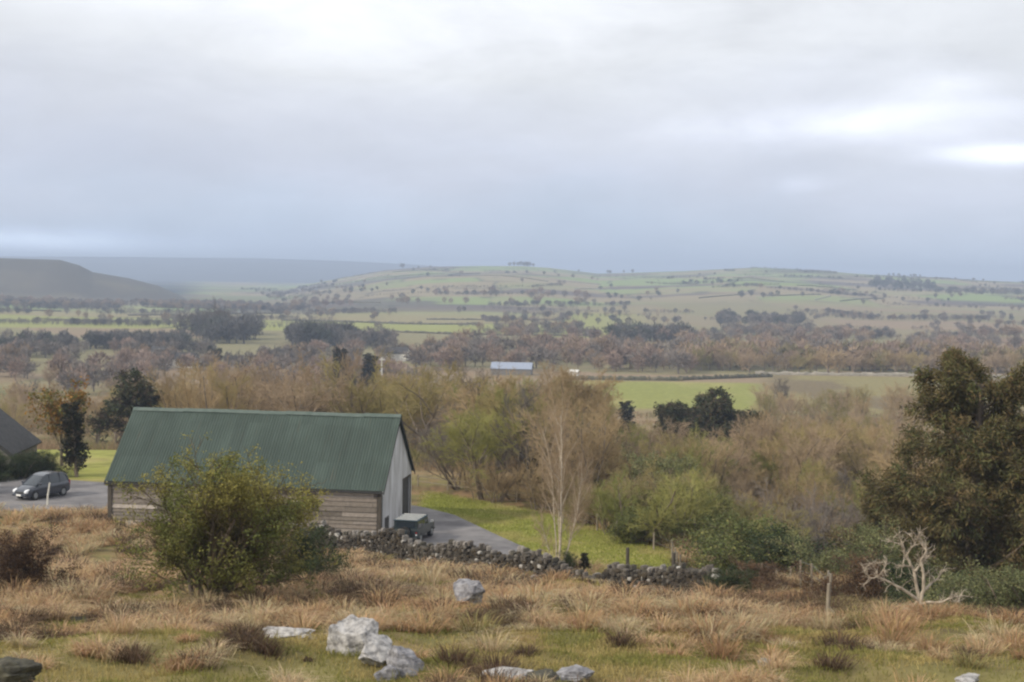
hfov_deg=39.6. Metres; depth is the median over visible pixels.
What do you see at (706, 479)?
bare thicket
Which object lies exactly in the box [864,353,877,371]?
bare tree
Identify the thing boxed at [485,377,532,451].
bare tree
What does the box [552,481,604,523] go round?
bare thicket
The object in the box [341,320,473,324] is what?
hedge
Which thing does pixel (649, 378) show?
hedge
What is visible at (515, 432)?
bare tree
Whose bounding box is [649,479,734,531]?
bare thicket
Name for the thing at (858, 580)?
rust shrub
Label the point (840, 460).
bare tree
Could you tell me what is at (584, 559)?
columnar evergreen
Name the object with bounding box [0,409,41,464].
stone house
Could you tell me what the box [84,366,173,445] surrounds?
evergreen tree
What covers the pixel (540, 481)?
bare thicket
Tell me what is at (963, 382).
conifer tree
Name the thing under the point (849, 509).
bare thicket
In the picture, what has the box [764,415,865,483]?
bare tree
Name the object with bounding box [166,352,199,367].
cottage
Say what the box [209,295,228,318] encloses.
bare tree
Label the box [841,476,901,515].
bare thicket
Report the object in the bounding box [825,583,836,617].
broken post
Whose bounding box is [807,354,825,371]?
bare tree
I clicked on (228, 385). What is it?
bare tree
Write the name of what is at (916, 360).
bare tree
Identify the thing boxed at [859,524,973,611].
dead tree
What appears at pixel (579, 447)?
bare thicket
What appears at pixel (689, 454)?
bare thicket
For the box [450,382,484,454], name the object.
bare tree
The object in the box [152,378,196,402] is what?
bare tree
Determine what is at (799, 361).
bare tree
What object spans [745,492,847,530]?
bare thicket
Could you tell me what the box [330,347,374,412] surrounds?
bare tree
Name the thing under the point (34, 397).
bare tree
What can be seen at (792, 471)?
bare thicket
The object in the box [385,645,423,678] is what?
boulder
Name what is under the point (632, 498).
bare thicket
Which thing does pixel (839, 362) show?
bare tree
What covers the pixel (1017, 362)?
bare tree
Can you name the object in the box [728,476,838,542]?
bare thicket
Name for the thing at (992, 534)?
conifer tree
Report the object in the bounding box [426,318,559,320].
hedge
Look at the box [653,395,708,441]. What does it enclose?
evergreen tree
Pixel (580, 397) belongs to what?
bare tree
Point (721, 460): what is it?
bare thicket
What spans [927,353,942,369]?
bare tree
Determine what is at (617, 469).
bare thicket
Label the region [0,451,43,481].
dark shrub
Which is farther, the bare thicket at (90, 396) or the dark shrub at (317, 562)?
the bare thicket at (90, 396)
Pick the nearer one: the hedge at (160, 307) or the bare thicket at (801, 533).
the bare thicket at (801, 533)
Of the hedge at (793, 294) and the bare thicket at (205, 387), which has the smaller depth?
the bare thicket at (205, 387)
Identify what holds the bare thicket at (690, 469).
on the ground at (128, 280)
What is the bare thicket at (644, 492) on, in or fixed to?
on the ground at (128, 280)
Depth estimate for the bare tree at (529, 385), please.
155.14 m
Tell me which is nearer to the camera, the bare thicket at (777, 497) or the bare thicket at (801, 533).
the bare thicket at (801, 533)
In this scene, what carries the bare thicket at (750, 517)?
on the ground at (128, 280)
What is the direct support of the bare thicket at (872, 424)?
on the ground at (128, 280)
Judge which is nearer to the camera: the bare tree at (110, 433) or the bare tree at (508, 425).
the bare tree at (508, 425)
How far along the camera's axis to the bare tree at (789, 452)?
133.84 m
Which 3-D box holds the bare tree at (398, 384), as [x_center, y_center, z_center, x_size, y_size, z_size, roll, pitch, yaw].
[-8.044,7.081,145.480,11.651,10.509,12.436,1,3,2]
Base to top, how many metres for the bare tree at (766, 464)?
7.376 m
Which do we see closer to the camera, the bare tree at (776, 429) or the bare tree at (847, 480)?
the bare tree at (847, 480)
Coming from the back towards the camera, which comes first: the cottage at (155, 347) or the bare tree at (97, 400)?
the cottage at (155, 347)
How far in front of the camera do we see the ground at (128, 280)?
1429.49 m
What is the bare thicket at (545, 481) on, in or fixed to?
on the ground at (128, 280)
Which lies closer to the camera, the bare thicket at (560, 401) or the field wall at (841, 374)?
the bare thicket at (560, 401)
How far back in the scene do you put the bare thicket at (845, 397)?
393.25 m
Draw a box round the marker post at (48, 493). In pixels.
[47,483,49,503]
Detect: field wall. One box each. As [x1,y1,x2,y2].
[755,371,915,375]
[990,374,1009,377]
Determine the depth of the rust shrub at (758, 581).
63.62 m
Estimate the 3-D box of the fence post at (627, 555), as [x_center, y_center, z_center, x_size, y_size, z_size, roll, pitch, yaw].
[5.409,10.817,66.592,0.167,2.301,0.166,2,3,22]
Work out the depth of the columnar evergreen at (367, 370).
425.10 m
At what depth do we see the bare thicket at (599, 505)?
100.67 m
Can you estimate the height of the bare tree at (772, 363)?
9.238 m
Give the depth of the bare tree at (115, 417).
207.30 m
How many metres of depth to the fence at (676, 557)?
90.68 m
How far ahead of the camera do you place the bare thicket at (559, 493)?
107.19 m
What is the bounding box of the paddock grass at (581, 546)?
[390,491,678,568]
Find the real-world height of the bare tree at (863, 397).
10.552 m
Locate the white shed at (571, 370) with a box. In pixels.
[569,369,579,375]
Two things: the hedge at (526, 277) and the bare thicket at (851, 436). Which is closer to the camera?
the bare thicket at (851, 436)
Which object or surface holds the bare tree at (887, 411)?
on the ground at (128, 280)
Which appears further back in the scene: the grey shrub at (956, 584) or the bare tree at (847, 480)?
the bare tree at (847, 480)
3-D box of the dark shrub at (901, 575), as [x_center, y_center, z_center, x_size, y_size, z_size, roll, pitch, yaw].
[15.499,10.091,58.247,5.062,2.916,6.119,-1,3,-29]
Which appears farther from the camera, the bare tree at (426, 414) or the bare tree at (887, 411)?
the bare tree at (887, 411)
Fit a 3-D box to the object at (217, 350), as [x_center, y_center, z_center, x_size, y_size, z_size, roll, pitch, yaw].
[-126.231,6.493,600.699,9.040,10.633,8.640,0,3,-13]
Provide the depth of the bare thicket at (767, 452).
137.03 m
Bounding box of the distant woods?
[0,261,1023,393]
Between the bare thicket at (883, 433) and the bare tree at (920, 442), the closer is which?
the bare thicket at (883, 433)
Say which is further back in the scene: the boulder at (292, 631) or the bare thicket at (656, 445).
the bare thicket at (656, 445)
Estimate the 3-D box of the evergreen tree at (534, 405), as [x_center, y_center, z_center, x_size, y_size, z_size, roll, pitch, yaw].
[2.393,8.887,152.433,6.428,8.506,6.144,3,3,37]
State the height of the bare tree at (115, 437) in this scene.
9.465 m
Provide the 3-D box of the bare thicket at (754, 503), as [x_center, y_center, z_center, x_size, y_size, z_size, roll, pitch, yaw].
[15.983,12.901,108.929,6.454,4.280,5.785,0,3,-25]
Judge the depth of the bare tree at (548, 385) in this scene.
138.08 m
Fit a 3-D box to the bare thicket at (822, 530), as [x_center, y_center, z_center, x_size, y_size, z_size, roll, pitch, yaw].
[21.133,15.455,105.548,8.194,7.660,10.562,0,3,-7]
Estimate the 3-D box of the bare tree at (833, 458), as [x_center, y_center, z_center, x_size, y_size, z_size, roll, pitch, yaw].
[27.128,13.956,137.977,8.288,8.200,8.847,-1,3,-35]
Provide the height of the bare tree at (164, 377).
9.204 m
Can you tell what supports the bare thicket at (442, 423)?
on the ground at (128, 280)
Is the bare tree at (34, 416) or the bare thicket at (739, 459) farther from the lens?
the bare tree at (34, 416)
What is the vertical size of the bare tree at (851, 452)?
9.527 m
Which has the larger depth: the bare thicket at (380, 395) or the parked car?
the bare thicket at (380, 395)
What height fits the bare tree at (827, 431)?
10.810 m
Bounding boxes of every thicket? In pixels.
[0,397,41,432]
[0,398,30,426]
[3,390,27,414]
[40,417,59,440]
[46,398,87,437]
[84,392,107,416]
[111,417,128,439]
[140,357,229,408]
[155,362,259,409]
[166,350,267,409]
[202,366,281,407]
[206,352,357,411]
[215,346,335,411]
[298,348,452,434]
[337,376,405,425]
[346,372,396,412]
[402,361,494,439]
[405,374,503,452]
[406,407,535,490]
[425,358,545,454]
[426,399,471,444]
[447,456,531,502]
[478,411,580,498]
[506,466,574,510]
[513,388,636,506]
[516,401,593,473]
[519,465,574,500]
[521,422,607,495]
[522,378,616,435]
[524,459,573,507]
[531,468,582,509]
[541,471,577,506]
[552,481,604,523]
[553,459,612,499]
[565,471,610,501]
[567,491,644,523]
[574,407,619,450]
[575,485,652,527]
[582,463,670,534]
[584,449,646,486]
[587,475,682,534]
[594,442,703,501]
[598,437,648,468]
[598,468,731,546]
[600,480,657,516]
[605,457,724,498]
[605,467,683,494]
[608,427,642,451]
[614,427,678,468]
[614,440,676,478]
[614,483,657,515]
[615,424,654,458]
[617,419,663,449]
[628,442,724,486]
[630,417,693,452]
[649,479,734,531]
[655,428,720,471]
[655,491,721,533]
[659,423,726,457]
[661,438,740,487]
[664,458,706,479]
[676,422,727,457]
[692,440,750,484]
[697,438,762,486]
[703,484,763,519]
[703,494,822,537]
[706,459,773,493]
[707,434,735,461]
[719,470,772,506]
[725,501,811,535]
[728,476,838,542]
[731,490,794,522]
[732,490,780,514]
[733,408,816,469]
[739,429,837,505]
[744,441,829,506]
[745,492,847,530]
[748,457,846,540]
[749,382,790,419]
[772,390,809,415]
[779,520,815,544]
[785,502,850,570]
[792,490,870,561]
[794,392,827,418]
[801,427,857,471]
[806,417,884,459]
[806,465,870,500]
[809,418,897,458]
[817,480,869,532]
[818,506,869,544]
[821,383,874,416]
[833,417,915,490]
[838,483,865,530]
[841,409,924,441]
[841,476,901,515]
[842,406,878,433]
[843,425,903,448]
[867,418,938,464]
[880,384,917,416]
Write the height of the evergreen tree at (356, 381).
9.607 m
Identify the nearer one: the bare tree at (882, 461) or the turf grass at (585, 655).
the turf grass at (585, 655)
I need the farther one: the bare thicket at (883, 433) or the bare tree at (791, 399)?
the bare tree at (791, 399)
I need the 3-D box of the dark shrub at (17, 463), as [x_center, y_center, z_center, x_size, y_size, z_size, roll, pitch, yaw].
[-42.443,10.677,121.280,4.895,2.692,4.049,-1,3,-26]
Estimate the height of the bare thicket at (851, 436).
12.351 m
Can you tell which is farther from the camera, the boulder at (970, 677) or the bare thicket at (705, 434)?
the bare thicket at (705, 434)
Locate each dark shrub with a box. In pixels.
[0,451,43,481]
[0,452,38,479]
[0,456,16,481]
[8,447,66,477]
[28,450,78,476]
[248,521,355,588]
[556,547,577,566]
[698,563,772,594]
[738,520,913,574]
[820,544,940,603]
[924,569,1021,610]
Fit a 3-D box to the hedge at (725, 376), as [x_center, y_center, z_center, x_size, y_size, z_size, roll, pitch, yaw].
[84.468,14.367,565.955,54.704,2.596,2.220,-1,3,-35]
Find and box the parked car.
[12,471,69,499]
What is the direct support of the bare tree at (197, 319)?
on the ground at (128, 280)
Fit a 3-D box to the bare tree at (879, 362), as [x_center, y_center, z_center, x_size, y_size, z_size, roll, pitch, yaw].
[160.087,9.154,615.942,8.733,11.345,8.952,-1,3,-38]
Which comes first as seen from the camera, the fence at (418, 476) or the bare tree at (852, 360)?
the fence at (418, 476)
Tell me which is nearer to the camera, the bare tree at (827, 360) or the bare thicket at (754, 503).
the bare thicket at (754, 503)
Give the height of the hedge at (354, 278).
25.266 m
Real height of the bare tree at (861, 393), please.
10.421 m
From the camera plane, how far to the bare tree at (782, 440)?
139.61 m
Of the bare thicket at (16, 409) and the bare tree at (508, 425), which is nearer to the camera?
the bare tree at (508, 425)
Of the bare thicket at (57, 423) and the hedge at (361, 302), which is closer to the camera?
the bare thicket at (57, 423)
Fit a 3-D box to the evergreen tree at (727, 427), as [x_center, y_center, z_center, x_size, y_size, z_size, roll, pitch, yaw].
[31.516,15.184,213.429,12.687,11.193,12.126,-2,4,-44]
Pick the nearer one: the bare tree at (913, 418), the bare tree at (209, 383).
the bare tree at (209, 383)
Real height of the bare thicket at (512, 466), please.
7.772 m
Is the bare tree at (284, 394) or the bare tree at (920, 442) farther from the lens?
the bare tree at (920, 442)
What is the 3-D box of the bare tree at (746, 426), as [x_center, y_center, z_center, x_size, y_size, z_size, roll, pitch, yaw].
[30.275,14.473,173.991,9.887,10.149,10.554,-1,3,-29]
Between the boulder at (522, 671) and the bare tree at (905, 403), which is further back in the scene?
the bare tree at (905, 403)
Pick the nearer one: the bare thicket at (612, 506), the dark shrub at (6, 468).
the bare thicket at (612, 506)
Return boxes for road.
[0,477,531,553]
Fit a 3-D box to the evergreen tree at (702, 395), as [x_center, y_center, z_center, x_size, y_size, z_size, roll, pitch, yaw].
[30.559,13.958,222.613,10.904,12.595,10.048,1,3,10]
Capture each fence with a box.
[417,474,516,501]
[562,508,681,565]
[761,560,831,594]
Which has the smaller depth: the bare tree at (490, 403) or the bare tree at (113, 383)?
the bare tree at (490, 403)
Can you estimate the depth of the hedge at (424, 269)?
3184.89 m
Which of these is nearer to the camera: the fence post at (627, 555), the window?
the fence post at (627, 555)
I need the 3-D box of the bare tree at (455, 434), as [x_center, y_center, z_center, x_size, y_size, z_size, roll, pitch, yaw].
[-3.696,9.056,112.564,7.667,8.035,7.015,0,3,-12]
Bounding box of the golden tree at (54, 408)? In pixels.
[23,375,93,465]
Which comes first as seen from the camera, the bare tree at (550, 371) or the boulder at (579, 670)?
the boulder at (579, 670)
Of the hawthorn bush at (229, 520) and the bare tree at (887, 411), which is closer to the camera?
the hawthorn bush at (229, 520)
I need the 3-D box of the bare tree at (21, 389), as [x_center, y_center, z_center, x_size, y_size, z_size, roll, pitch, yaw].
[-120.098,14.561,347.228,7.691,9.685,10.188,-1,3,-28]
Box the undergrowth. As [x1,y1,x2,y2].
[0,404,969,587]
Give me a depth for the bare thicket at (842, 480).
130.04 m
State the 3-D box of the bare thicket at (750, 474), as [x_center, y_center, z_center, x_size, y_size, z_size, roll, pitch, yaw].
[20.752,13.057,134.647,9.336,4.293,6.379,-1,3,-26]
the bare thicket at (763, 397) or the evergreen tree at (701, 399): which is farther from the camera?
the bare thicket at (763, 397)
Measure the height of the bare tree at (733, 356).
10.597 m
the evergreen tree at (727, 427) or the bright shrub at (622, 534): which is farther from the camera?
the evergreen tree at (727, 427)
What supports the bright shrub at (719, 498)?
on the ground at (128, 280)
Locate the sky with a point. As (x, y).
(871, 137)
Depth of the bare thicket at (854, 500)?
116.25 m
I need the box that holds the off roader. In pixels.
[393,513,434,539]
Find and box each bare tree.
[0,380,38,408]
[0,394,48,435]
[2,403,33,430]
[4,382,33,407]
[16,378,41,394]
[24,384,43,412]
[27,401,48,433]
[31,404,57,438]
[37,381,71,400]
[41,366,59,388]
[81,392,110,443]
[81,408,92,433]
[84,408,114,441]
[86,390,102,411]
[93,398,118,443]
[95,414,119,442]
[99,376,120,395]
[104,385,126,445]
[107,383,117,396]
[146,363,164,383]
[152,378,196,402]
[156,370,176,384]
[159,372,188,389]
[176,311,193,329]
[180,368,250,408]
[185,312,209,335]
[192,365,252,408]
[206,366,250,409]
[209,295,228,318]
[244,365,351,412]
[292,365,324,409]
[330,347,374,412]
[367,372,429,436]
[373,360,488,453]
[383,373,445,444]
[392,398,435,445]
[412,360,440,452]
[417,408,507,499]
[427,402,469,466]
[429,365,528,471]
[436,391,468,438]
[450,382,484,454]
[456,386,528,482]
[469,373,542,484]
[470,394,553,499]
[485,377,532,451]
[492,383,552,498]
[493,400,531,456]
[508,363,618,428]
[510,375,557,406]
[530,357,571,437]
[543,386,624,452]
[544,364,627,429]
[552,376,619,432]
[686,347,698,371]
[692,346,713,370]
[713,351,733,370]
[713,420,776,456]
[716,349,737,370]
[721,415,775,476]
[733,349,752,371]
[735,350,762,372]
[735,407,804,459]
[735,421,815,486]
[740,422,804,458]
[741,416,798,444]
[748,448,797,495]
[749,443,840,499]
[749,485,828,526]
[752,346,776,370]
[754,393,782,423]
[756,433,848,480]
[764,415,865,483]
[768,352,789,371]
[768,425,844,491]
[768,472,850,520]
[769,377,789,406]
[772,348,799,370]
[774,391,798,422]
[776,457,836,508]
[786,353,815,371]
[793,510,856,559]
[796,423,869,460]
[801,400,850,434]
[802,347,814,371]
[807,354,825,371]
[809,388,847,419]
[810,440,861,489]
[810,457,871,502]
[810,474,863,515]
[814,345,845,372]
[826,392,849,416]
[828,435,871,466]
[829,496,889,540]
[830,352,852,372]
[833,467,883,511]
[843,386,856,408]
[846,354,863,372]
[847,385,864,419]
[848,396,872,415]
[851,433,928,478]
[853,434,919,476]
[857,349,872,371]
[857,383,872,413]
[863,413,887,434]
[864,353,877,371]
[864,440,963,528]
[873,349,889,372]
[877,402,907,424]
[877,412,921,439]
[878,349,908,371]
[878,387,916,421]
[881,432,941,463]
[894,382,908,397]
[894,393,923,426]
[899,354,919,372]
[902,350,930,372]
[903,408,923,433]
[919,354,940,370]
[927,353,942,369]
[979,350,1012,374]
[980,357,1000,373]
[998,349,1021,372]
[1008,356,1021,371]
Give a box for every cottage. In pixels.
[151,346,168,351]
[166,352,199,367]
[384,347,409,360]
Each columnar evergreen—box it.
[56,401,90,476]
[331,346,350,399]
[360,353,380,385]
[580,553,591,572]
[616,400,635,437]
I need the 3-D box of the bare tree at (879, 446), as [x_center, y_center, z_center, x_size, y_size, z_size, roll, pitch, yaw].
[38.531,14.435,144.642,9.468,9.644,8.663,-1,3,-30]
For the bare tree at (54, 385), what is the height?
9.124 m
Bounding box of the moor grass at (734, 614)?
[0,502,1023,681]
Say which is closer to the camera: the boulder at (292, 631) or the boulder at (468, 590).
the boulder at (292, 631)
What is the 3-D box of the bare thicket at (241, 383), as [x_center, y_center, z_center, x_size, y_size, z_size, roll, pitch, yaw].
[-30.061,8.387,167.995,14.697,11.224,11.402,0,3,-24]
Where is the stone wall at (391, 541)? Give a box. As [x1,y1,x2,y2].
[297,520,723,594]
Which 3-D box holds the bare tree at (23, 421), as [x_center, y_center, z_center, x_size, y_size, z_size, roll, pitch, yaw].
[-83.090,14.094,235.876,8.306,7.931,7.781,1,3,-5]
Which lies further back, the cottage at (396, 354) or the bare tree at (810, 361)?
the cottage at (396, 354)
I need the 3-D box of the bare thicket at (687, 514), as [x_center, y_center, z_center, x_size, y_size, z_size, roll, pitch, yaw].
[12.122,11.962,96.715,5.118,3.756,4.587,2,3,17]
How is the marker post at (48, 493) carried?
on the ground at (128, 280)
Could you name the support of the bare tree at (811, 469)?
on the ground at (128, 280)
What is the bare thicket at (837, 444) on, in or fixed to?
on the ground at (128, 280)
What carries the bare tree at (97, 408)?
on the ground at (128, 280)
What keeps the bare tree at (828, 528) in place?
on the ground at (128, 280)
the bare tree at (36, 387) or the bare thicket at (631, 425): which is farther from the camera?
the bare tree at (36, 387)
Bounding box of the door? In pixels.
[402,474,410,513]
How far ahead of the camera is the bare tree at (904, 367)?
609.32 m
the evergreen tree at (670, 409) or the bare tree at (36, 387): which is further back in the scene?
the bare tree at (36, 387)
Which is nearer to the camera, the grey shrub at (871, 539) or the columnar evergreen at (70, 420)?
the grey shrub at (871, 539)
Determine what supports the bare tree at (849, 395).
on the ground at (128, 280)
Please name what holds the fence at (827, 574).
on the ground at (128, 280)
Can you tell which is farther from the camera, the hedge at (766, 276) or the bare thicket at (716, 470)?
the hedge at (766, 276)
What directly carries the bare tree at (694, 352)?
on the ground at (128, 280)
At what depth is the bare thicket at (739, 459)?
137.55 m
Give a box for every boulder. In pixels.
[0,656,41,681]
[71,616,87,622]
[262,626,315,638]
[326,614,378,656]
[358,633,392,666]
[374,664,397,681]
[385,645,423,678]
[453,578,484,605]
[482,666,533,679]
[527,668,559,681]
[556,664,594,681]
[955,673,979,681]
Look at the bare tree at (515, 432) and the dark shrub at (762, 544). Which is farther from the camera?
the bare tree at (515, 432)
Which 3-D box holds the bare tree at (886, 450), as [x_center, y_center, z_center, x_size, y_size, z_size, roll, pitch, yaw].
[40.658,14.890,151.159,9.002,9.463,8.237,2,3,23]
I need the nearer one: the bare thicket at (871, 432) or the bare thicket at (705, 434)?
the bare thicket at (705, 434)
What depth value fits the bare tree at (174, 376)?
415.43 m
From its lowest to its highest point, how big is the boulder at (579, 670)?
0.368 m
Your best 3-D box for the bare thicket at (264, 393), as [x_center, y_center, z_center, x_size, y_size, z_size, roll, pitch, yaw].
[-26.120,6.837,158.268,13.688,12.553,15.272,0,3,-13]
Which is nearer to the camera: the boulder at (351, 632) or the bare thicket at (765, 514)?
the boulder at (351, 632)
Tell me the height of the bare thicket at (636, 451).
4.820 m
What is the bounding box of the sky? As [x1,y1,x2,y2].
[0,0,1023,281]
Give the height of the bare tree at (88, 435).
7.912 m
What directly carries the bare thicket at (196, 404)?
on the ground at (128, 280)
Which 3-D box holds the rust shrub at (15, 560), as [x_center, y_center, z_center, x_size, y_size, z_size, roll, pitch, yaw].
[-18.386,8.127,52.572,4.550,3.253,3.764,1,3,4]
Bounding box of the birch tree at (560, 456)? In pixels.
[520,366,600,560]
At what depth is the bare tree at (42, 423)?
260.98 m
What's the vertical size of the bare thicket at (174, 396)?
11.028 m
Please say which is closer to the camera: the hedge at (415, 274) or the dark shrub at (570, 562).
the dark shrub at (570, 562)
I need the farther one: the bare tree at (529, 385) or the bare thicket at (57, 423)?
the bare thicket at (57, 423)
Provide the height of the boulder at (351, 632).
1.404 m
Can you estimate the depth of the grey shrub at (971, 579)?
53.96 m
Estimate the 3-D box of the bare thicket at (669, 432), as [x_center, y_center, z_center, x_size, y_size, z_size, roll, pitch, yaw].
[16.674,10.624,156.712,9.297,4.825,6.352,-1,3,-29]
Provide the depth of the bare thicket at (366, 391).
166.00 m
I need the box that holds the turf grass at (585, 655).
[0,574,1023,681]
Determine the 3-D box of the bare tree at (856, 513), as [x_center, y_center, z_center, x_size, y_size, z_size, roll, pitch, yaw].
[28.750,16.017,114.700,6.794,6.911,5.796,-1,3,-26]
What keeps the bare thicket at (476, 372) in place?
on the ground at (128, 280)
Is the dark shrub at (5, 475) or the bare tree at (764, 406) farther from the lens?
the bare tree at (764, 406)
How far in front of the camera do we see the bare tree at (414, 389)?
164.81 m
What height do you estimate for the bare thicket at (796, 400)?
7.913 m
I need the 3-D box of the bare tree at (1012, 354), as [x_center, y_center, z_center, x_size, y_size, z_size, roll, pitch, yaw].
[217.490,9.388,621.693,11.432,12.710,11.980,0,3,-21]
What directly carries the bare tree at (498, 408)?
on the ground at (128, 280)
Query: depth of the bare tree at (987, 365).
609.67 m
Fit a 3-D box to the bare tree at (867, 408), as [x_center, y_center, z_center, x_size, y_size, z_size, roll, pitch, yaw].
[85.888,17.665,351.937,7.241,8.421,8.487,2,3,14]
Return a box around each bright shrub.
[603,504,681,543]
[623,480,739,528]
[655,507,759,558]
[667,510,813,577]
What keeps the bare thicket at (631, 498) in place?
on the ground at (128, 280)
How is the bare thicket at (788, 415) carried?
on the ground at (128, 280)
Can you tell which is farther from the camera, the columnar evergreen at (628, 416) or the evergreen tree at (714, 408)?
the columnar evergreen at (628, 416)
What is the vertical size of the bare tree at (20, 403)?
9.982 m
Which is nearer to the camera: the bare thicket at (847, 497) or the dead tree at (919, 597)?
the dead tree at (919, 597)
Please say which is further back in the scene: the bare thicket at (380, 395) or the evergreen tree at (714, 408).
the evergreen tree at (714, 408)
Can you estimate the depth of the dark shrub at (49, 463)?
122.37 m
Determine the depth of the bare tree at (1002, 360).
604.18 m
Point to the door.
(405, 494)
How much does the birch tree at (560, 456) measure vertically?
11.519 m
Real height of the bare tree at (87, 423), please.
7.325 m
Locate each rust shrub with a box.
[0,518,84,589]
[726,554,788,591]
[772,543,889,603]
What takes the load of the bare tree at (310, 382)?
on the ground at (128, 280)
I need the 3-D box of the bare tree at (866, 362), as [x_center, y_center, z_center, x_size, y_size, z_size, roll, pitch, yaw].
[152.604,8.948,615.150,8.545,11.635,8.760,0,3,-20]
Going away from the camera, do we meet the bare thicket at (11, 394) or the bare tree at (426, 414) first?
the bare tree at (426, 414)
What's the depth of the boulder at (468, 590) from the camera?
46.21 m
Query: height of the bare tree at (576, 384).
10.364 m
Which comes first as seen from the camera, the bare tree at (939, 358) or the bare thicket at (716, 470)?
the bare thicket at (716, 470)
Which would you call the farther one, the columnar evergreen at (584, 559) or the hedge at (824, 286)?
the hedge at (824, 286)
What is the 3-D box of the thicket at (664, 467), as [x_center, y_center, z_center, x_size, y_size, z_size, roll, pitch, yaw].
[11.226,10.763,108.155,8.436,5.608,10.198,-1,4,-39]
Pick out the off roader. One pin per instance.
(416, 526)
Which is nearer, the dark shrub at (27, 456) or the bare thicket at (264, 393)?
the dark shrub at (27, 456)
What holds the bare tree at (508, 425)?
on the ground at (128, 280)
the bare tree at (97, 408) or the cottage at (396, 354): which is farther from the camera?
the cottage at (396, 354)
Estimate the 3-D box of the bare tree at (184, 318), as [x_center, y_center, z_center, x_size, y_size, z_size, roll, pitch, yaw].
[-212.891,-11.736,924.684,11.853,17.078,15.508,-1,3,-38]
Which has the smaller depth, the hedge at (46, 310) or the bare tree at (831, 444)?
the bare tree at (831, 444)
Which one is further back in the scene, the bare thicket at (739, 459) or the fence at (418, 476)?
the bare thicket at (739, 459)
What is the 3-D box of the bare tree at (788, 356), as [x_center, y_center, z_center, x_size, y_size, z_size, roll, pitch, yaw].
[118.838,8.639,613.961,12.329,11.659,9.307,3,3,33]
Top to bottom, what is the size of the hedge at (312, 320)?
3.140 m
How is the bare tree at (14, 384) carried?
on the ground at (128, 280)
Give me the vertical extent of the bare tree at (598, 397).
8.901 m
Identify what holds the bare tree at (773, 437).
on the ground at (128, 280)
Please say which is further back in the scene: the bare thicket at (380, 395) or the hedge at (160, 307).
the hedge at (160, 307)
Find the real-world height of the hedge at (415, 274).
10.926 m
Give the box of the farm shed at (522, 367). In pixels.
[490,362,533,375]
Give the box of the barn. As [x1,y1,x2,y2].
[104,407,414,533]
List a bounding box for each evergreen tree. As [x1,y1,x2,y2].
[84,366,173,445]
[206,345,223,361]
[345,376,364,404]
[517,384,556,439]
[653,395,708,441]
[653,399,698,445]
[681,409,749,453]
[686,385,749,441]
[691,391,733,409]
[728,405,770,427]
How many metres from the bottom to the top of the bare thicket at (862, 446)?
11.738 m
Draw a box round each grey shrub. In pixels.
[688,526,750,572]
[761,513,905,578]
[861,565,1007,608]
[926,556,1023,607]
[949,554,1023,614]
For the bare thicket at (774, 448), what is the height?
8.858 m
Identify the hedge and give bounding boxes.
[20,309,61,311]
[128,313,174,315]
[145,306,253,308]
[281,319,357,321]
[321,301,380,302]
[323,274,386,283]
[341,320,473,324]
[384,273,444,277]
[393,267,458,271]
[394,330,510,335]
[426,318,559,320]
[503,275,547,281]
[556,280,601,284]
[572,375,682,380]
[679,373,772,379]
[699,294,745,297]
[733,277,783,281]
[745,275,788,276]
[766,293,820,295]
[797,285,855,289]
[840,297,882,300]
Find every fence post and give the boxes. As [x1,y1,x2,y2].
[626,547,628,563]
[672,552,674,564]
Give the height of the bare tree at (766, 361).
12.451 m
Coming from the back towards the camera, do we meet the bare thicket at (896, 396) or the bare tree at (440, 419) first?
the bare thicket at (896, 396)
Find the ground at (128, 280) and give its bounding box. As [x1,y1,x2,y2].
[0,256,1023,681]
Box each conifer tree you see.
[819,345,1023,598]
[828,485,945,585]
[939,438,1022,573]
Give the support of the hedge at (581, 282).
on the ground at (128, 280)
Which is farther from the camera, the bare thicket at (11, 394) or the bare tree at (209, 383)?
the bare thicket at (11, 394)
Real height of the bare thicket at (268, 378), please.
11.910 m
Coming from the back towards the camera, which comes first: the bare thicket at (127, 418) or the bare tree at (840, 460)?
the bare thicket at (127, 418)
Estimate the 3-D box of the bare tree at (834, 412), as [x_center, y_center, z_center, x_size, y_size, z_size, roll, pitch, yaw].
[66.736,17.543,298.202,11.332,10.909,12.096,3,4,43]
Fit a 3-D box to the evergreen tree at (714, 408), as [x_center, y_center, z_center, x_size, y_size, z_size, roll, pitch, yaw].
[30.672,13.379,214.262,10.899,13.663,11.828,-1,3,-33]
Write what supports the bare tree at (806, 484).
on the ground at (128, 280)
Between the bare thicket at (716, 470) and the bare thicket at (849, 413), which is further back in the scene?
the bare thicket at (849, 413)
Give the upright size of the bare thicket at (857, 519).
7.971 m
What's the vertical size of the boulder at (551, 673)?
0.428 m
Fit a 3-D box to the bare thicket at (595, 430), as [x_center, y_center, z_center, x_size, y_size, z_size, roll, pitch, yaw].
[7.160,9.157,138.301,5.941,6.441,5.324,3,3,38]
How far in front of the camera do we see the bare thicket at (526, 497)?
107.88 m
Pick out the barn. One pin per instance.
(362, 464)
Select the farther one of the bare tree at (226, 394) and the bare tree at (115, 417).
the bare tree at (115, 417)
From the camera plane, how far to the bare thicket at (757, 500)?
124.90 m
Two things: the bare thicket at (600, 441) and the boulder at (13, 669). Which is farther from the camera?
the bare thicket at (600, 441)
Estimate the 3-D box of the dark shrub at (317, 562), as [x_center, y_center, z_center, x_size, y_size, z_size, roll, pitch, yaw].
[-8.659,9.145,60.356,5.177,3.365,4.283,1,3,13]
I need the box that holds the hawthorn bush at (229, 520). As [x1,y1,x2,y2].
[106,430,345,601]
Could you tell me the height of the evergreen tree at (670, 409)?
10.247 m
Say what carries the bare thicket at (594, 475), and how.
on the ground at (128, 280)

